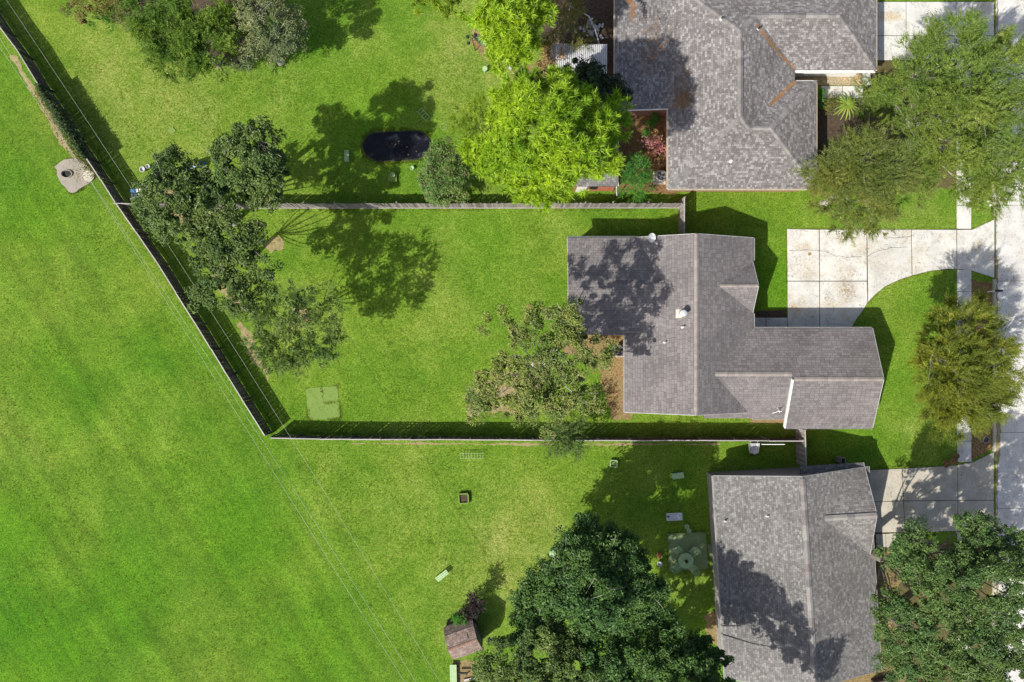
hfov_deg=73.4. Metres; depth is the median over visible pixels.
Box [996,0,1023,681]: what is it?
street
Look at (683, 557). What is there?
patio table
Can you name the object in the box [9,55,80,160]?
bare soil
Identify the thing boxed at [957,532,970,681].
pavement
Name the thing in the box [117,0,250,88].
leafy tree
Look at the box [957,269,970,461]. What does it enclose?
pavement
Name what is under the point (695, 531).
weeds
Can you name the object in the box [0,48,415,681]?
overhead wire
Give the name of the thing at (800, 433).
wooden fence
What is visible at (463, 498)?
planter frame
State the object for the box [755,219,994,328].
driveway
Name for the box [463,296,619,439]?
oak tree
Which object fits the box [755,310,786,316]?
mulch strip
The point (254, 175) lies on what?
oak tree
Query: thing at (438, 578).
garden bench
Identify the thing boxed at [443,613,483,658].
playhouse
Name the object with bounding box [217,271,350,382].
oak tree
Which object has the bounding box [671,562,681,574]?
patio chair
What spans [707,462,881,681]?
house
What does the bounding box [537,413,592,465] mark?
tree
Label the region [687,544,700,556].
patio chair
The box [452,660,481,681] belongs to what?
leaf litter
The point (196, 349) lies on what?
overhead wire
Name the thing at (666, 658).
oak tree
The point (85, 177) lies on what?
chamber lid
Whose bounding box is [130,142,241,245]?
oak tree
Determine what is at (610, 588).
oak tree
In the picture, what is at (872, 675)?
leaf litter
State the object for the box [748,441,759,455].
wheelbarrow
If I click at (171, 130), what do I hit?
stepping stone
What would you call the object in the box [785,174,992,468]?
weeds
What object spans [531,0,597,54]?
scrub bush
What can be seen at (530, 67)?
leaf litter
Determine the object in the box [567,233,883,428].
house
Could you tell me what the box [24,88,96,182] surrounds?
weeds
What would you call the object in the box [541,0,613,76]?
planting bed
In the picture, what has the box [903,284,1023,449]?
cypress tree
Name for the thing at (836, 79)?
gravel bed
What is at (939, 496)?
driveway
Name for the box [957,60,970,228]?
pavement
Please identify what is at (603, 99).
young tree
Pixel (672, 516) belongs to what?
folding table
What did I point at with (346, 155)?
garden bench
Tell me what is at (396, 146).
garden pool
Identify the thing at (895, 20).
driveway
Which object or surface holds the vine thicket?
on the ground at (366, 38)
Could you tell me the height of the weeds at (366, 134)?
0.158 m
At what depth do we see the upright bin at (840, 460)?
54.31 m
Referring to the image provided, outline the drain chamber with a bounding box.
[55,158,92,192]
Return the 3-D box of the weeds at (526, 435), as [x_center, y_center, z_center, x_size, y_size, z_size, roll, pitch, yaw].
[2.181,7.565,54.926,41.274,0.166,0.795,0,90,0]
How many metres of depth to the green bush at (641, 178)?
52.29 m
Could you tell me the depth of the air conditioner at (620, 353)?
54.31 m
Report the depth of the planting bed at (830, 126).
55.00 m
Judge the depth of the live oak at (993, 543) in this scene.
44.30 m
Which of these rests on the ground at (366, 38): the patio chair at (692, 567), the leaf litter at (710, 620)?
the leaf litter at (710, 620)
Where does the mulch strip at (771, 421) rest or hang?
on the ground at (366, 38)
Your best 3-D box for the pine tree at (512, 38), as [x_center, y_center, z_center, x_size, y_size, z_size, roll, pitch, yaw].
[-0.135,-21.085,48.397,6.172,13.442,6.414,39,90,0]
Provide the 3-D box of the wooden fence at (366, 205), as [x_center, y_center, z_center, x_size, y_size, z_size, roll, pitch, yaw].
[-8.460,-10.688,54.090,43.650,1.820,0.234,0,90,0]
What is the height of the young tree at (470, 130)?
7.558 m
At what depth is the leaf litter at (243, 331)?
55.00 m
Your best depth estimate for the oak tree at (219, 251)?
45.59 m
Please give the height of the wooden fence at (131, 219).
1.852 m
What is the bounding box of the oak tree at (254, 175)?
[204,114,290,213]
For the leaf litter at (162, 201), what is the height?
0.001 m
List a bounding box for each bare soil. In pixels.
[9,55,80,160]
[127,0,269,65]
[265,236,283,252]
[293,308,310,327]
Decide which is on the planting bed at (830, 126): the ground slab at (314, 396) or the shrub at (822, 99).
the shrub at (822, 99)
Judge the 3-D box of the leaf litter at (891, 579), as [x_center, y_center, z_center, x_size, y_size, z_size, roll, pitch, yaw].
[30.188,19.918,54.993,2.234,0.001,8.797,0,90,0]
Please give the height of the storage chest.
0.345 m
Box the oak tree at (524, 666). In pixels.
[468,616,606,681]
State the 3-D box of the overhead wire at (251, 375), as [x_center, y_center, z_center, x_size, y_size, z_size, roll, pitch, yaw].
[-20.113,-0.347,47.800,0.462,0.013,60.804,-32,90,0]
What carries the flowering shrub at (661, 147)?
on the planting bed at (623, 148)
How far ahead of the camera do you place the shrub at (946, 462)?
54.40 m
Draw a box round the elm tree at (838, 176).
[790,121,943,247]
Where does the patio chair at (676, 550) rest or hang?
on the patio
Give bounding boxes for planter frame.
[458,492,468,503]
[610,459,617,467]
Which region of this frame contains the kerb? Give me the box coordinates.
[992,62,995,625]
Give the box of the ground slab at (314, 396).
[306,386,339,419]
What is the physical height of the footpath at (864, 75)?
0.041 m
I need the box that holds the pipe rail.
[568,6,599,43]
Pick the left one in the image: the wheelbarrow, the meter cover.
the wheelbarrow
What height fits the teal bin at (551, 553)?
0.870 m
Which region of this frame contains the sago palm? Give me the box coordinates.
[833,92,857,119]
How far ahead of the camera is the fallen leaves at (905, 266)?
54.94 m
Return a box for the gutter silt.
[995,0,1000,593]
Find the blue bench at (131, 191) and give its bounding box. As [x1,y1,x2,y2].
[130,189,139,199]
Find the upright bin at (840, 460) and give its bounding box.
[836,456,845,463]
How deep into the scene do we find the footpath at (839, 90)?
54.95 m
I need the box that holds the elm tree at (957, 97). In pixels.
[865,3,1023,221]
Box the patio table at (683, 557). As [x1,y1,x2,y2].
[678,552,693,567]
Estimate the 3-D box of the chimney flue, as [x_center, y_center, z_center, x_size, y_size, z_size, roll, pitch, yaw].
[12.429,-2.020,50.296,0.641,1.040,0.600,0,90,0]
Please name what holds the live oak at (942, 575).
on the ground at (366, 38)
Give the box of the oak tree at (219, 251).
[175,202,283,319]
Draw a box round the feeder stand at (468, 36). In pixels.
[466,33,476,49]
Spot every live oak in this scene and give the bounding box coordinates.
[866,613,1023,681]
[868,514,987,666]
[902,509,1023,653]
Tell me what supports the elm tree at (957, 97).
on the ground at (366, 38)
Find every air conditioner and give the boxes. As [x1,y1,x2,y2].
[613,344,622,356]
[653,170,666,184]
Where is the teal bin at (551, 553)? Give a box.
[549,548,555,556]
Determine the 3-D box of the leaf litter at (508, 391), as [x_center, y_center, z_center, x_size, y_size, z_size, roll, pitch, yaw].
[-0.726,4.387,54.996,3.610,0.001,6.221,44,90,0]
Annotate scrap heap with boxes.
[574,18,603,38]
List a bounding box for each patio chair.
[671,543,682,555]
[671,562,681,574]
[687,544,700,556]
[689,564,700,575]
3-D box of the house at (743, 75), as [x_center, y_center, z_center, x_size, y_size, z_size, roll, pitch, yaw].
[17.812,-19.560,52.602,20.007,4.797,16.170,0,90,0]
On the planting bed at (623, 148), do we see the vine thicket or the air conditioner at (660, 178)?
the air conditioner at (660, 178)
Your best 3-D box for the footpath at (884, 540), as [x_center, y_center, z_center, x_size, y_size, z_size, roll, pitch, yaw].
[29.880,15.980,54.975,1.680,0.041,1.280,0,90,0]
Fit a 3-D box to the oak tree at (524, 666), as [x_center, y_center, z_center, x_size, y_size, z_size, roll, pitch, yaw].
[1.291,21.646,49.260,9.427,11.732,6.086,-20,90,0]
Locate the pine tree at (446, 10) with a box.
[410,0,467,19]
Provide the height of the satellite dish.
1.221 m
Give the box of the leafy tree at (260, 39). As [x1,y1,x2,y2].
[220,0,309,72]
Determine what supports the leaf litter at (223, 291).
on the ground at (366, 38)
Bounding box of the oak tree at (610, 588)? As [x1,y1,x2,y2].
[505,511,684,660]
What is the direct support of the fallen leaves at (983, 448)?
on the ground at (366, 38)
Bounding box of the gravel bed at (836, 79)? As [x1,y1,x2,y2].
[798,75,861,85]
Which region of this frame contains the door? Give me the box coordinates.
[575,187,586,191]
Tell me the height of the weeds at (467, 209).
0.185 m
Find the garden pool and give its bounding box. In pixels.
[362,130,430,161]
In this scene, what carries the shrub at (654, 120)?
on the planting bed at (623, 148)
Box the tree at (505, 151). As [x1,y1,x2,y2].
[454,63,634,213]
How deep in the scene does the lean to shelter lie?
52.47 m
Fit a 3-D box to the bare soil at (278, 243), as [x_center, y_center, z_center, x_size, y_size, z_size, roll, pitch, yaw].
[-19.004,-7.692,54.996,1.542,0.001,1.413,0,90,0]
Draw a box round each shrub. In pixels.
[84,3,127,35]
[450,611,467,625]
[640,133,666,156]
[641,112,659,137]
[817,87,825,108]
[822,89,841,114]
[850,74,907,125]
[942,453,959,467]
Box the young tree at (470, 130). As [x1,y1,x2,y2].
[446,87,495,142]
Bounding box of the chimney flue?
[676,309,686,317]
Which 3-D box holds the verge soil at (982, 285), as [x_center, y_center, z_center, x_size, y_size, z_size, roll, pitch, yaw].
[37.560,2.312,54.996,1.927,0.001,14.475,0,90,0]
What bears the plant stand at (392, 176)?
on the ground at (366, 38)
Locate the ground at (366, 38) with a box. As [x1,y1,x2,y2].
[0,0,995,681]
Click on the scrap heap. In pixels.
(597, 30)
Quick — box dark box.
[870,676,888,681]
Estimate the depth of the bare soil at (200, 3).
55.00 m
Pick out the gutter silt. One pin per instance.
(998, 444)
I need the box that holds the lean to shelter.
[552,44,606,72]
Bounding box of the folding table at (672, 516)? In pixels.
[666,511,681,520]
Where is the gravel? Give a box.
[795,73,861,85]
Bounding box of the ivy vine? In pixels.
[34,82,94,159]
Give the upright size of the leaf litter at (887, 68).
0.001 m
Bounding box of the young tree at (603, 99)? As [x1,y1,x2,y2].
[573,76,623,135]
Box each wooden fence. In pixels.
[0,11,273,435]
[121,201,683,208]
[270,433,803,441]
[678,196,685,233]
[795,429,806,465]
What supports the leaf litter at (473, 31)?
on the ground at (366, 38)
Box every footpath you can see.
[820,86,870,98]
[862,73,870,84]
[875,533,895,548]
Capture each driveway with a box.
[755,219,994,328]
[870,452,993,533]
[877,2,993,60]
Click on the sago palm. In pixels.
(847, 103)
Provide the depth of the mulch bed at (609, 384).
55.00 m
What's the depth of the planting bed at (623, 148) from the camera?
55.00 m
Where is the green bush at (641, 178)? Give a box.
[616,151,657,204]
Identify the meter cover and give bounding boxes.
[983,436,988,442]
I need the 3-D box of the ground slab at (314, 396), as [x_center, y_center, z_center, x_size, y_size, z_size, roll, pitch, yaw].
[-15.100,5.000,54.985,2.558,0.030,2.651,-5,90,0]
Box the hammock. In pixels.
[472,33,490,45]
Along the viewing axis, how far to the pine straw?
51.60 m
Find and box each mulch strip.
[352,441,720,446]
[750,418,783,423]
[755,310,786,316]
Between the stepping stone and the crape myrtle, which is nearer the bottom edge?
the crape myrtle
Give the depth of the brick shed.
52.75 m
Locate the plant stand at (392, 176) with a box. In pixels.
[388,172,396,181]
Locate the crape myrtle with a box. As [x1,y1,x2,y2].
[415,135,478,210]
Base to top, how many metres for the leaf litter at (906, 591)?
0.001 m
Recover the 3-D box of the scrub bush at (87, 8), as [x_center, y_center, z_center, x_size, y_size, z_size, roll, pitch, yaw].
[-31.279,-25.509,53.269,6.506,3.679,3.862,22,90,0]
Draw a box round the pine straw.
[626,0,795,112]
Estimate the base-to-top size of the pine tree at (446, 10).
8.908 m
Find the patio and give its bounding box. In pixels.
[667,531,711,570]
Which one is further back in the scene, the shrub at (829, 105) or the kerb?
the kerb
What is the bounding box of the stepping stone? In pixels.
[168,127,175,134]
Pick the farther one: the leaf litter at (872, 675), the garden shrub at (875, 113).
the leaf litter at (872, 675)
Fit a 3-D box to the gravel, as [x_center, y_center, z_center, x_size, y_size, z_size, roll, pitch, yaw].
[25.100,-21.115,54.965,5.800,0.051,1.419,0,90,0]
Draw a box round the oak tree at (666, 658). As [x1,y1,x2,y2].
[575,616,735,681]
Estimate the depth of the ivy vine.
53.03 m
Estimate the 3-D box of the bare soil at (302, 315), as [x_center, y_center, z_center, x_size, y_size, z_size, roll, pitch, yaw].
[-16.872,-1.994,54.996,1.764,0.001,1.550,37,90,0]
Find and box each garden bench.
[344,150,349,161]
[435,569,448,581]
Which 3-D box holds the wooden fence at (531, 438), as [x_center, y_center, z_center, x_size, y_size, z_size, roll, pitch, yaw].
[1.935,7.640,54.077,41.334,1.846,0.298,0,90,0]
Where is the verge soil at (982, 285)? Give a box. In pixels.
[971,279,992,459]
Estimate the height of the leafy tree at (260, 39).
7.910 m
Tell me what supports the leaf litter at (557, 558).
on the ground at (366, 38)
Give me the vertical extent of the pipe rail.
1.447 m
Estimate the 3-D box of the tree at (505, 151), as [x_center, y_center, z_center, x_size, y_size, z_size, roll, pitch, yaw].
[2.200,-12.986,46.753,10.817,16.738,9.283,19,90,0]
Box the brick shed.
[572,141,618,196]
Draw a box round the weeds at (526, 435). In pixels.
[282,430,792,437]
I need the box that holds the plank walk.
[449,665,457,681]
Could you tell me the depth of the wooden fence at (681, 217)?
53.91 m
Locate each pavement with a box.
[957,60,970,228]
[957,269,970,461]
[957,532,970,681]
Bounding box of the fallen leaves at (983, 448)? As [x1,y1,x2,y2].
[471,30,991,681]
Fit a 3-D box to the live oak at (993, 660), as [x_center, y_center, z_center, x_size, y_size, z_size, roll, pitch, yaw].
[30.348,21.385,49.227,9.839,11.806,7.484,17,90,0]
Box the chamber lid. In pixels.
[83,170,94,180]
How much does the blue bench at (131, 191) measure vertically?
0.885 m
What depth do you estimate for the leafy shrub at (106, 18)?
53.51 m
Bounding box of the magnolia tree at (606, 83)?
[563,54,633,111]
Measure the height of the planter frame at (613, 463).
0.300 m
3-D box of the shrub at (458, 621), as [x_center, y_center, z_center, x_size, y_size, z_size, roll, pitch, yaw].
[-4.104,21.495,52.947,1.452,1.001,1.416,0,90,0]
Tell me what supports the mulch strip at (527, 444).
on the ground at (366, 38)
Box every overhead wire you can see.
[0,39,404,681]
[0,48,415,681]
[7,1,439,681]
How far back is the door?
54.13 m
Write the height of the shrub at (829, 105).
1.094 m
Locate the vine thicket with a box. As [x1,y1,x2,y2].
[532,40,567,85]
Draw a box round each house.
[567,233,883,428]
[614,0,877,191]
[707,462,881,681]
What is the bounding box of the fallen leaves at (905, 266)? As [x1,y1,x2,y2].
[791,204,1023,525]
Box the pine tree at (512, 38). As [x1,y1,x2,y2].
[454,0,559,77]
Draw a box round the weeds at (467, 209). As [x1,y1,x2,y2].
[148,203,677,212]
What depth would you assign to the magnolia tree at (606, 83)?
47.92 m
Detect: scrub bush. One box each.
[59,0,142,34]
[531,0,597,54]
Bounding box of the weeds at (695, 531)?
[55,157,707,572]
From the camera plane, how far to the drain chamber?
54.90 m
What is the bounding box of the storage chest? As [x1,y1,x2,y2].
[672,472,683,479]
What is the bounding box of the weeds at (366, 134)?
[360,126,431,164]
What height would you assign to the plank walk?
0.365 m
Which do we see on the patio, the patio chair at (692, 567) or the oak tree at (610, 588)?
the patio chair at (692, 567)
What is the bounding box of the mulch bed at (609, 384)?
[561,335,632,420]
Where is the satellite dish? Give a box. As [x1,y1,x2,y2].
[648,233,656,244]
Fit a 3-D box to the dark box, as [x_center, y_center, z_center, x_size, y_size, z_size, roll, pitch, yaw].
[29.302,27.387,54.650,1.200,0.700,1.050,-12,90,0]
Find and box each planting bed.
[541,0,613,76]
[613,116,676,194]
[817,99,866,164]
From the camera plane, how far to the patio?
54.96 m
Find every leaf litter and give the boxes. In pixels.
[158,189,209,224]
[207,258,241,308]
[237,321,267,382]
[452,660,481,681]
[466,371,542,415]
[472,30,494,59]
[508,64,544,84]
[551,534,601,567]
[704,611,717,645]
[842,657,906,681]
[861,61,992,188]
[874,533,992,681]
[877,548,902,643]
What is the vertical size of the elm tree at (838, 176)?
9.468 m

